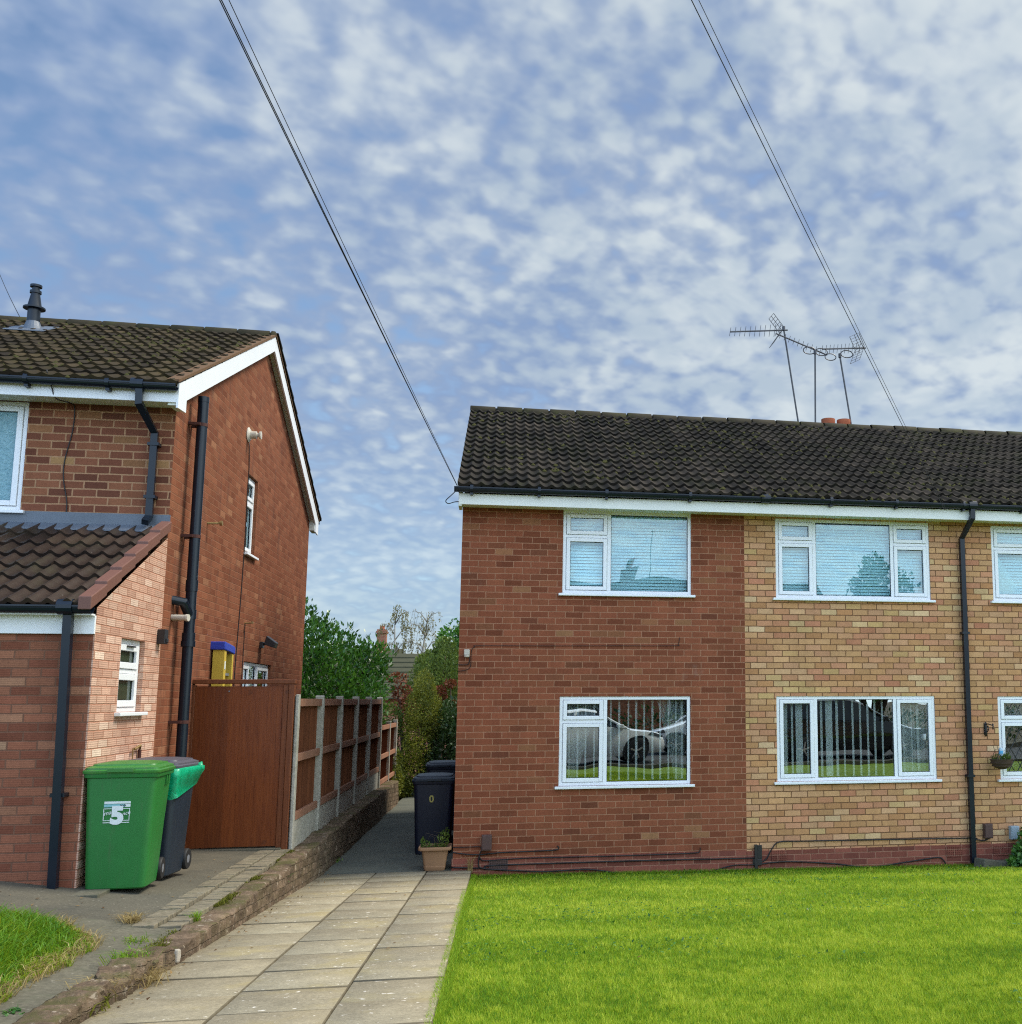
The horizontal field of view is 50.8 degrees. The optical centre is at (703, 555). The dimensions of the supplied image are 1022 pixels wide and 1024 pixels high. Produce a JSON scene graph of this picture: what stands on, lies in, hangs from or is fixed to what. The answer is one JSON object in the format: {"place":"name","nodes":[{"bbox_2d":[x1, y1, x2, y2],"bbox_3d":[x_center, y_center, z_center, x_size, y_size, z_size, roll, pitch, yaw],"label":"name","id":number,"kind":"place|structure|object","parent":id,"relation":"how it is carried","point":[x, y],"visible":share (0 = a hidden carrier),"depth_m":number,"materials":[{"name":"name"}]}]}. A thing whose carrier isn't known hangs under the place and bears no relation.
{"place":"outdoors","nodes":[
{"label":"outdoors","id":0,"kind":"place"},
{"bbox_2d":[0,908,109,1003],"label":"dry grass fringe","id":1,"kind":"object","parent":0,"point":[48,966],"visible":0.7,"depth_m":6.42,"materials":[{"name":"beige plant"}]},
{"bbox_2d":[0,918,181,1023],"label":"concrete path","id":2,"kind":"structure","parent":0,"point":[40,992],"depth_m":6.49,"materials":[{"name":"grey concrete"}]},
{"bbox_2d":[2,1006,25,1015],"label":"weed tuft","id":3,"kind":"object","parent":2,"relation":"on","point":[14,1009],"visible":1,"depth_m":5.48,"materials":[{"name":"green plant"}]},
{"bbox_2d":[114,929,157,946],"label":"weed tuft","id":4,"kind":"object","parent":2,"relation":"on","point":[133,939],"visible":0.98,"depth_m":7.25,"materials":[{"name":"green plant"}]},
{"bbox_2d":[62,919,123,933],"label":"concrete path end","id":5,"kind":"structure","parent":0,"point":[109,929],"depth_m":7.53,"materials":[{"name":"grey concrete"}]},
{"bbox_2d":[0,849,256,922],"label":"tarmac","id":6,"kind":"structure","parent":0,"point":[154,896],"depth_m":8.52,"materials":[{"name":"grey asphalt"}]},
{"bbox_2d":[70,889,109,897],"bbox_3d":[-8.053,2.746,7.991,6.380,0.122,0.285,1,-8,-11],"label":"slab strip","id":7,"kind":"object","parent":6,"relation":"on","point":[93,893],"visible":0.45,"depth_m":8.56,"materials":[{"name":"concrete"}]},
{"bbox_2d":[82,760,175,889],"bbox_3d":[-4.982,2.305,9.063,0.605,1.041,0.667,2,-8,-14],"label":"wheelie bin","id":8,"kind":"object","parent":6,"relation":"on","point":[126,807],"visible":1,"depth_m":8.80,"materials":[{"name":"plastic"}]},
{"bbox_2d":[111,908,150,925],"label":"dry grass tuft","id":9,"kind":"object","parent":6,"relation":"on","point":[134,918],"visible":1,"depth_m":7.83,"materials":[{"name":"beige plant"}]},
{"bbox_2d":[130,757,198,876],"bbox_3d":[-5.113,2.418,9.772,0.587,1.052,0.652,1,-8,-6],"label":"wheelie bin","id":10,"kind":"object","parent":6,"relation":"on","point":[175,853],"visible":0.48,"depth_m":9.68,"materials":[{"name":"plastic"}]},
{"bbox_2d":[167,761,204,799],"bbox_3d":[-5.104,2.116,9.803,0.666,0.348,0.646,1,-8,-6],"label":"bin bag","id":11,"kind":"object","parent":10,"relation":"hanging from","point":[183,780],"visible":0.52,"depth_m":9.68,"materials":[{"name":"green plastic"}]},
{"bbox_2d":[194,847,280,850],"bbox_3d":[-5.316,3.345,11.781,1.070,0.094,0.140,1,-8,-11],"label":"threshold","id":12,"kind":"object","parent":6,"relation":"on","point":[245,849],"visible":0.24,"depth_m":11.79,"materials":[{"name":"concrete"}]},
{"bbox_2d":[80,870,470,1023],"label":"driveway","id":13,"kind":"structure","parent":0,"point":[315,954],"depth_m":6.98,"materials":[{"name":"concrete"}]},
{"bbox_2d":[464,855,475,872],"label":"weed tuft","id":14,"kind":"object","parent":13,"relation":"on","point":[469,864],"visible":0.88,"depth_m":13.15,"materials":[{"name":"green plant"}]},
{"bbox_2d":[207,795,427,874],"bbox_3d":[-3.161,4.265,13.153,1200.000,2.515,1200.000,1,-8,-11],"label":"ground","id":15,"kind":"structure","parent":0,"point":[274,846],"depth_m":12.95,"materials":[{"name":"grey concrete"}]},
{"bbox_2d":[0,283,321,888],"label":"gable house","id":16,"kind":"structure","parent":15,"relation":"on","point":[117,564],"depth_m":10.86,"materials":[{"name":"brick"}]},
{"bbox_2d":[0,401,29,513],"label":"window","id":17,"kind":"structure","parent":16,"relation":"in","point":[13,415],"depth_m":10.75,"materials":[{"name":"white plastic"}]},
{"bbox_2d":[46,370,74,511],"bbox_3d":[-6.590,-1.128,10.637,0.072,1.452,0.420,-1,-8,7],"label":"wall cable","id":18,"kind":"object","parent":16,"relation":"attached to","point":[69,441],"depth_m":10.79,"materials":[{"name":"rubber"}]},
{"bbox_2d":[114,639,147,715],"bbox_3d":[-5.430,1.150,9.880,0.165,0.715,0.755,1,-8,-11],"label":"window","id":19,"kind":"structure","parent":16,"relation":"in","point":[129,657],"depth_m":9.94,"materials":[{"name":"white plastic"}]},
{"bbox_2d":[132,744,141,758],"bbox_3d":[-5.404,1.960,9.992,0.046,0.311,0.230,2,-8,-15],"label":"garden tap","id":20,"kind":"object","parent":16,"relation":"attached to","point":[138,747],"visible":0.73,"depth_m":10.06,"materials":[{"name":"gold metal"}]},
{"bbox_2d":[157,629,168,643],"bbox_3d":[-5.495,0.826,10.655,0.092,0.150,0.100,1,-8,-11],"label":"wall lamp","id":21,"kind":"object","parent":16,"relation":"attached to","point":[162,636],"visible":1,"depth_m":10.61,"materials":[{"name":"black metal"}]},
{"bbox_2d":[171,614,189,620],"bbox_3d":[-5.543,0.658,11.085,0.187,0.073,0.074,0,-8,1],"label":"overflow pipe","id":22,"kind":"object","parent":16,"relation":"attached to","point":[186,617],"visible":1,"depth_m":11.06,"materials":[{"name":"white plastic"}]},
{"bbox_2d":[207,521,222,525],"bbox_3d":[-5.779,-0.388,12.393,0.170,0.057,0.064,3,-8,-19],"label":"pipe outlet","id":23,"kind":"object","parent":16,"relation":"attached to","point":[220,523],"visible":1,"depth_m":12.38,"materials":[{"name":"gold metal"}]},
{"bbox_2d":[210,641,234,685],"bbox_3d":[-5.901,2.244,12.713,0.180,2.374,0.500,1,-8,-11],"label":"step ladder","id":24,"kind":"object","parent":16,"relation":"attached to","point":[222,661],"visible":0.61,"depth_m":12.64,"materials":[{"name":"yellow plastic"}]},
{"bbox_2d":[233,443,249,685],"bbox_3d":[-6.173,0.297,13.986,0.012,3.701,0.183,1,-8,-11],"label":"wall cable","id":25,"kind":"object","parent":16,"relation":"attached to","point":[243,563],"depth_m":14.08,"materials":[{"name":"rubber"}]},
{"bbox_2d":[241,624,245,685],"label":"wall cable","id":26,"kind":"object","parent":16,"relation":"attached to","point":[243,653],"depth_m":14.19,"materials":[{"name":"rubber"}]},
{"bbox_2d":[243,477,258,560],"bbox_3d":[-6.289,-0.529,14.503,0.165,1.120,0.670,1,-8,-11],"label":"window","id":27,"kind":"structure","parent":16,"relation":"in","point":[250,503],"depth_m":14.65,"materials":[{"name":"white plastic"}]},
{"bbox_2d":[246,427,261,441],"bbox_3d":[-6.092,-1.639,14.222,0.175,0.210,0.210,1,-8,-11],"label":"boiler flue","id":28,"kind":"object","parent":16,"relation":"attached to","point":[250,434],"visible":1,"depth_m":14.18,"materials":[{"name":"white plastic"}]},
{"bbox_2d":[242,662,267,685],"bbox_3d":[-6.497,2.104,15.036,0.077,1.110,1.775,1,-8,-11],"label":"window","id":29,"kind":"structure","parent":16,"relation":"in","point":[250,670],"depth_m":15.15,"materials":[{"name":"white plastic"}]},
{"bbox_2d":[259,636,277,647],"bbox_3d":[-6.329,1.261,15.244,0.228,0.176,0.200,1,-8,-11],"label":"security light","id":30,"kind":"object","parent":16,"relation":"attached to","point":[271,642],"visible":1,"depth_m":15.16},
{"bbox_2d":[12,781,398,1023],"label":"retaining wall","id":31,"kind":"structure","parent":15,"relation":"on","point":[324,848],"depth_m":9.17,"materials":[{"name":"brick"}]},
{"bbox_2d":[67,979,110,996],"bbox_3d":[-3.359,2.380,5.711,0.175,0.082,0.272,7,-9,-10],"label":"brick lump","id":32,"kind":"object","parent":31,"relation":"on","point":[100,986],"visible":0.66,"depth_m":5.72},
{"bbox_2d":[56,967,136,996],"bbox_3d":[-3.425,2.429,5.944,0.470,0.064,0.515,6,-10,-37],"label":"weed tuft","id":33,"kind":"object","parent":31,"relation":"on","point":[119,978],"visible":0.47,"depth_m":5.94,"materials":[{"name":"green plant"}]},
{"bbox_2d":[89,992,116,1016],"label":"weed tuft","id":34,"kind":"object","parent":31,"relation":"on","point":[104,1003],"visible":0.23,"depth_m":5.68,"materials":[{"name":"green plant"}]},
{"bbox_2d":[95,964,131,979],"bbox_3d":[-3.444,2.454,6.107,0.185,0.087,0.286,10,-6,-27],"label":"brick lump","id":35,"kind":"object","parent":31,"relation":"on","point":[121,971],"visible":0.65,"depth_m":6.08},
{"bbox_2d":[95,943,164,965],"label":"weed tuft","id":36,"kind":"object","parent":31,"relation":"on","point":[122,955],"visible":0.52,"depth_m":6.55,"materials":[{"name":"green plant"}]},
{"bbox_2d":[91,961,181,988],"bbox_3d":[-3.415,2.563,6.375,0.575,0.096,0.568,-3,-8,21],"label":"weed tuft","id":37,"kind":"object","parent":31,"relation":"on","point":[153,976],"visible":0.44,"depth_m":6.38,"materials":[{"name":"green plant"}]},
{"bbox_2d":[126,948,158,969],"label":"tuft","id":38,"kind":"object","parent":31,"relation":"on","point":[156,962],"visible":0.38,"depth_m":6.60,"materials":[{"name":"plant"}]},
{"bbox_2d":[174,949,180,962],"bbox_3d":[-3.530,2.684,7.021,0.034,0.098,0.088,1,-8,-11],"label":"white chip","id":39,"kind":"object","parent":31,"relation":"attached to","point":[177,952],"visible":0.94,"depth_m":6.99,"materials":[{"name":"white plastic"}]},
{"bbox_2d":[189,909,205,921],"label":"weed tuft","id":40,"kind":"object","parent":31,"relation":"on","point":[196,915],"visible":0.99,"depth_m":8.13,"materials":[{"name":"green plant"}]},
{"bbox_2d":[144,849,297,947],"bbox_3d":[-4.199,2.992,9.463,0.229,0.051,5.096,1,-8,-11],"label":"moss","id":41,"kind":"object","parent":31,"relation":"on","point":[224,900],"visible":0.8,"depth_m":8.83,"materials":[{"name":"green plant"}]},
{"bbox_2d":[288,694,382,849],"bbox_3d":[-5.596,3.106,16.409,0.110,1.795,9.025,1,-8,-11],"label":"panel fence","id":42,"kind":"object","parent":31,"relation":"on","point":[336,762],"visible":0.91,"depth_m":14.86,"materials":[{"name":"wood"}]},
{"bbox_2d":[185,679,296,848],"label":"timber gate","id":43,"kind":"structure","parent":42,"relation":"attached to","point":[241,743],"depth_m":11.91,"materials":[{"name":"brown wood"}]},
{"bbox_2d":[131,849,289,930],"bbox_3d":[-4.445,3.059,9.801,0.332,0.097,4.318,1,-8,-11],"label":"paving edge","id":44,"kind":"object","parent":15,"relation":"on","point":[179,911],"visible":0.82,"depth_m":9.09,"materials":[{"name":"grey concrete"}]},
{"bbox_2d":[301,596,397,723],"bbox_3d":[-8.294,2.845,21.567,4.141,4.499,2.917,6,-10,-36],"label":"laurel bush","id":45,"kind":"object","parent":15,"relation":"on","point":[322,662],"visible":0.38,"depth_m":21.83,"materials":[{"name":"green plant"}]},
{"bbox_2d":[340,627,402,653],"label":"distant house","id":46,"kind":"structure","parent":15,"relation":"on","point":[382,638],"depth_m":60.09,"materials":[{"name":"brick"}]},
{"bbox_2d":[302,653,449,777],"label":"distant house","id":47,"kind":"structure","parent":15,"relation":"on","point":[403,663],"depth_m":43.82,"materials":[{"name":"brick"}]},
{"bbox_2d":[369,691,403,756],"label":"shrub","id":48,"kind":"object","parent":15,"relation":"on","point":[399,715],"visible":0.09,"depth_m":25.28,"materials":[{"name":"green plant"}]},
{"bbox_2d":[380,720,397,784],"bbox_3d":[-6.738,4.327,22.300,0.110,1.590,3.185,1,-8,-11],"label":"fence","id":49,"kind":"object","parent":15,"relation":"on","point":[389,744],"visible":0.66,"depth_m":22.33,"materials":[{"name":"wood"}]},
{"bbox_2d":[378,605,414,653],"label":"birch tree","id":50,"kind":"object","parent":15,"relation":"on","point":[402,627],"visible":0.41,"depth_m":57.80,"materials":[{"name":"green plant"}]},
{"bbox_2d":[391,747,413,799],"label":"ivy","id":51,"kind":"object","parent":15,"relation":"on","point":[400,775],"visible":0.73,"depth_m":23.89,"materials":[{"name":"green plant"}]},
{"bbox_2d":[386,671,420,777],"bbox_3d":[-7.500,4.415,26.081,0.936,3.065,1.182,1,-8,-11],"label":"red shrub","id":52,"kind":"object","parent":15,"relation":"on","point":[401,700],"visible":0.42,"depth_m":26.07,"materials":[{"name":"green plant"}]},
{"bbox_2d":[400,665,443,796],"bbox_3d":[-6.788,4.266,25.162,1.072,3.259,2.008,1,-8,-11],"label":"hedge","id":53,"kind":"object","parent":15,"relation":"on","point":[423,722],"visible":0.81,"depth_m":24.87,"materials":[{"name":"green plant"}]},
{"bbox_2d":[405,609,441,653],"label":"birch tree","id":54,"kind":"object","parent":15,"relation":"on","point":[425,630],"visible":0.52,"depth_m":57.91,"materials":[{"name":"brown plant"}]},
{"bbox_2d":[400,643,458,758],"bbox_3d":[-6.979,4.330,27.394,2.009,4.195,2.072,1,-8,-11],"label":"shrub","id":55,"kind":"object","parent":15,"relation":"on","point":[449,666],"visible":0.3,"depth_m":27.40,"materials":[{"name":"green plant"}]},
{"bbox_2d":[413,635,458,755],"bbox_3d":[-9.257,5.589,37.452,2.366,5.497,1.960,1,-8,-11],"label":"tree","id":56,"kind":"object","parent":15,"relation":"on","point":[441,640],"visible":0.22,"depth_m":37.38,"materials":[{"name":"green plant"}]},
{"bbox_2d":[421,695,456,772],"bbox_3d":[-6.135,4.654,25.447,1.369,2.525,2.025,1,-8,-11],"label":"shrub","id":57,"kind":"object","parent":15,"relation":"on","point":[447,736],"visible":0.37,"depth_m":25.06,"materials":[{"name":"green plant"}]},
{"bbox_2d":[432,678,456,716],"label":"red shrub","id":58,"kind":"object","parent":15,"relation":"on","point":[451,683],"visible":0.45,"depth_m":26.53,"materials":[{"name":"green plant"}]},
{"bbox_2d":[435,618,459,650],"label":"tree","id":59,"kind":"object","parent":15,"relation":"on","point":[451,634],"visible":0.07,"depth_m":50.16,"materials":[{"name":"green plant"}]},
{"bbox_2d":[451,405,1021,875],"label":"terraced house","id":60,"kind":"structure","parent":15,"relation":"on","point":[835,607],"depth_m":14.39,"materials":[{"name":"red brick"}]},
{"bbox_2d":[221,0,444,459],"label":"overhead wire","id":61,"kind":"object","parent":60,"relation":"attached to","point":[312,188],"visible":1,"depth_m":7.47,"materials":[{"name":"rubber"}]},
{"bbox_2d":[219,0,456,484],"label":"overhead wire","id":62,"kind":"object","parent":60,"relation":"attached to","point":[319,204],"visible":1,"depth_m":7.64,"materials":[{"name":"rubber"}]},
{"bbox_2d":[229,0,457,485],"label":"overhead wire","id":63,"kind":"object","parent":60,"relation":"attached to","point":[328,212],"visible":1,"depth_m":7.79,"materials":[{"name":"rubber"}]},
{"bbox_2d":[464,649,469,656],"bbox_3d":[-3.062,1.264,13.555,0.072,0.100,0.072,1,-8,-11],"label":"alarm sensor","id":64,"kind":"object","parent":60,"relation":"attached to","point":[466,652],"visible":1,"depth_m":13.54,"materials":[{"name":"white plastic"}]},
{"bbox_2d":[481,834,491,850],"bbox_3d":[-2.747,3.638,13.278,0.126,0.192,0.081,1,-8,-11],"label":"cable box","id":65,"kind":"object","parent":60,"relation":"attached to","point":[486,845],"visible":1,"depth_m":13.24,"materials":[{"name":"grey plastic"}]},
{"bbox_2d":[452,846,558,854],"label":"wall cable","id":66,"kind":"object","parent":60,"relation":"attached to","point":[507,852],"depth_m":13.33,"materials":[{"name":"rubber"}]},
{"bbox_2d":[478,856,615,873],"bbox_3d":[-1.937,3.967,13.396,1.862,0.302,0.016,1,-8,-11],"label":"wall cable","id":67,"kind":"object","parent":60,"relation":"attached to","point":[539,871],"depth_m":13.34,"materials":[{"name":"plastic"}]},
{"bbox_2d":[462,637,679,670],"bbox_3d":[-1.745,1.301,13.831,2.911,0.465,0.006,1,-8,-11],"label":"wall cable","id":68,"kind":"object","parent":60,"relation":"attached to","point":[516,645],"depth_m":13.66,"materials":[{"name":"rubber"}]},
{"bbox_2d":[479,847,700,860],"bbox_3d":[-1.438,3.830,13.520,2.861,0.144,0.012,1,-8,-11],"label":"wall cable","id":69,"kind":"object","parent":60,"relation":"attached to","point":[588,856],"depth_m":13.50,"materials":[{"name":"rubber"}]},
{"bbox_2d":[451,857,753,868],"bbox_3d":[-1.223,3.972,13.540,3.980,0.050,0.016,1,-8,-11],"label":"wall cable","id":70,"kind":"object","parent":60,"relation":"attached to","point":[485,866],"depth_m":13.52,"materials":[{"name":"plastic"}]},
{"bbox_2d":[554,696,694,789],"bbox_3d":[-1.040,2.468,13.894,1.844,1.191,0.263,1,-8,-11],"label":"window","id":71,"kind":"structure","parent":60,"relation":"in","point":[577,714],"depth_m":13.88,"materials":[{"name":"white plastic"}]},
{"bbox_2d":[558,510,694,597],"bbox_3d":[-1.032,-0.014,14.214,1.844,1.160,0.215,1,-8,-11],"label":"window","id":72,"kind":"structure","parent":60,"relation":"in","point":[575,542],"depth_m":14.26,"materials":[{"name":"white plastic"}]},
{"bbox_2d":[713,864,752,870],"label":"wall cable","id":73,"kind":"object","parent":60,"relation":"attached to","point":[734,865],"depth_m":13.84,"materials":[{"name":"plastic"}]},
{"bbox_2d":[753,844,761,868],"bbox_3d":[0.722,4.016,13.903,0.125,0.350,0.041,1,-8,-11],"label":"cable joint post","id":74,"kind":"object","parent":60,"relation":"attached to","point":[757,860],"visible":0.87,"depth_m":13.89,"materials":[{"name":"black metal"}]},
{"bbox_2d":[729,313,798,420],"bbox_3d":[1.180,-3.241,19.726,1.497,2.840,0.135,2,-8,-18],"label":"tv aerial","id":75,"kind":"object","parent":60,"relation":"attached to","point":[783,329],"visible":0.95,"depth_m":19.87,"materials":[{"name":"metal"}]},
{"bbox_2d":[775,331,827,421],"bbox_3d":[1.859,-3.003,19.759,1.295,2.370,0.172,4,-9,-29],"label":"tv aerial","id":76,"kind":"object","parent":60,"relation":"attached to","point":[812,348],"visible":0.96,"depth_m":19.96,"materials":[{"name":"metal"}]},
{"bbox_2d":[691,0,944,509],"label":"overhead wire","id":77,"kind":"object","parent":60,"relation":"attached to","point":[795,209],"visible":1,"depth_m":8.28,"materials":[{"name":"rubber"}]},
{"bbox_2d":[699,1,945,508],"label":"overhead wire","id":78,"kind":"object","parent":60,"relation":"attached to","point":[805,220],"visible":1,"depth_m":8.43,"materials":[{"name":"rubber"}]},
{"bbox_2d":[822,333,865,423],"bbox_3d":[2.656,-3.078,20.033,1.110,2.591,0.236,4,-9,-30],"label":"tv aerial","id":79,"kind":"object","parent":60,"relation":"attached to","point":[840,354],"visible":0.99,"depth_m":20.10,"materials":[{"name":"metal"}]},
{"bbox_2d":[762,857,945,867],"bbox_3d":[2.027,4.161,14.143,2.690,0.128,0.016,1,-8,-11],"label":"wall cable","id":80,"kind":"object","parent":60,"relation":"attached to","point":[853,865],"depth_m":14.12,"materials":[{"name":"plastic"}]},
{"bbox_2d":[773,518,935,602],"bbox_3d":[2.114,0.079,14.814,2.380,1.154,0.215,1,-8,-11],"label":"window","id":81,"kind":"structure","parent":60,"relation":"in","point":[819,560],"depth_m":14.86,"materials":[{"name":"white plastic"}]},
{"bbox_2d":[774,696,941,784],"bbox_3d":[2.109,2.542,14.513,2.398,1.182,0.293,1,-8,-11],"label":"window","id":82,"kind":"structure","parent":60,"relation":"in","point":[913,717],"depth_m":14.51,"materials":[{"name":"white plastic"}]},
{"bbox_2d":[762,837,989,861],"bbox_3d":[2.361,3.985,14.241,3.374,0.285,0.016,1,-8,-11],"label":"wall cable","id":83,"kind":"object","parent":60,"relation":"attached to","point":[869,840],"depth_m":14.23,"materials":[{"name":"rubber"}]},
{"bbox_2d":[982,823,992,837],"bbox_3d":[3.959,3.826,14.559,0.120,0.195,0.081,1,-8,-11],"label":"cable box","id":84,"kind":"object","parent":60,"relation":"attached to","point":[987,830],"visible":1,"depth_m":14.52,"materials":[{"name":"brown plastic"}]},
{"bbox_2d":[983,722,993,735],"bbox_3d":[4.010,2.433,14.673,0.071,0.204,0.253,1,-8,-11],"label":"plant bracket","id":85,"kind":"object","parent":60,"relation":"attached to","point":[985,729],"visible":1,"depth_m":14.76,"materials":[{"name":"black metal"}]},
{"bbox_2d":[989,746,1013,768],"bbox_3d":[4.156,2.812,14.585,0.327,0.321,0.327,1,-8,-11],"label":"hanging basket","id":86,"kind":"object","parent":60,"relation":"hanging from","point":[1001,764],"visible":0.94,"depth_m":14.47,"materials":[{"name":"wicker"}]},
{"bbox_2d":[991,748,1011,759],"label":"basket plants","id":87,"kind":"object","parent":86,"relation":"in","point":[1006,756],"visible":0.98,"depth_m":14.56,"materials":[{"name":"green plant"}]},
{"bbox_2d":[990,526,1021,603],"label":"window","id":88,"kind":"structure","parent":60,"relation":"in","point":[1005,591],"depth_m":15.24,"materials":[{"name":"white plastic"}]},
{"bbox_2d":[997,696,1021,781],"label":"window","id":89,"kind":"structure","parent":60,"relation":"in","point":[1009,707],"depth_m":14.89,"materials":[{"name":"white plastic"}]},
{"bbox_2d":[1008,825,1019,838],"bbox_3d":[4.345,3.867,14.625,0.125,0.180,0.087,1,-8,-11],"label":"cable box","id":90,"kind":"object","parent":60,"relation":"attached to","point":[1013,830],"visible":0.79,"depth_m":14.59,"materials":[{"name":"grey plastic"}]},
{"bbox_2d":[1005,826,1021,866],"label":"shrub","id":91,"kind":"object","parent":15,"relation":"on","point":[1015,858],"visible":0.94,"depth_m":14.20,"materials":[{"name":"green plant"}]},
{"bbox_2d":[323,789,453,874],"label":"passage path","id":92,"kind":"structure","parent":0,"point":[385,843],"depth_m":15.02,"materials":[{"name":"concrete"}]},
{"bbox_2d":[412,772,454,854],"bbox_3d":[-3.848,3.667,14.976,0.605,1.090,0.776,1,-8,-11],"label":"wheelie bin","id":93,"kind":"object","parent":92,"relation":"on","point":[433,801],"visible":0.84,"depth_m":14.67,"materials":[{"name":"plastic"}]},
{"bbox_2d":[418,843,452,870],"bbox_3d":[-3.403,3.830,13.289,0.410,0.295,0.410,1,-8,-11],"label":"flower pot","id":94,"kind":"object","parent":92,"relation":"on","point":[434,858],"visible":0.84,"depth_m":13.14,"materials":[{"name":"ceramic"}]},
{"bbox_2d":[421,827,449,847],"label":"pot plants","id":95,"kind":"object","parent":94,"relation":"on","point":[446,835],"visible":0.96,"depth_m":13.30,"materials":[{"name":"green plant"}]},
{"bbox_2d":[426,760,455,827],"bbox_3d":[-4.405,4.025,17.738,0.605,1.090,0.776,2,-8,-15],"label":"wheelie bin","id":96,"kind":"object","parent":92,"relation":"on","point":[437,766],"visible":0.18,"depth_m":17.46,"materials":[{"name":"plastic"}]},
{"bbox_2d":[0,0,1021,653],"label":"sky","id":97,"kind":"structure","parent":0,"point":[574,205],"materials":[{"name":"blue"}]},
{"bbox_2d":[423,863,1021,1023],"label":"lawn","id":98,"kind":"structure","parent":0,"point":[681,894],"depth_m":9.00,"materials":[{"name":"plant"}]},
{"bbox_2d":[461,864,1021,1002],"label":"lawn clover","id":99,"kind":"object","parent":98,"relation":"on","point":[682,939],"visible":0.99,"depth_m":9.11,"materials":[{"name":"green plant"}]},
{"bbox_2d":[974,857,1000,867],"bbox_3d":[3.902,4.231,14.333,0.350,0.145,0.200,15,-14,-29],"label":"kerb stone","id":100,"kind":"object","parent":98,"relation":"on","point":[983,862],"visible":0.56,"depth_m":14.24,"materials":[{"name":"stone"}]},
{"bbox_2d":[998,859,1011,866],"bbox_3d":[4.120,4.274,14.406,0.470,0.155,0.200,1,-8,-11],"label":"kerb stone","id":101,"kind":"object","parent":98,"relation":"on","point":[1003,862],"visible":0.16,"depth_m":14.31,"materials":[{"name":"stone"}]},
{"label":"grass bank","id":102,"kind":"structure","parent":0,"visible":0},
{"bbox_2d":[0,900,97,1002],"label":"long grass","id":103,"kind":"structure","parent":102,"relation":"on","point":[25,937],"depth_m":6.65,"materials":[{"name":"green plant"}]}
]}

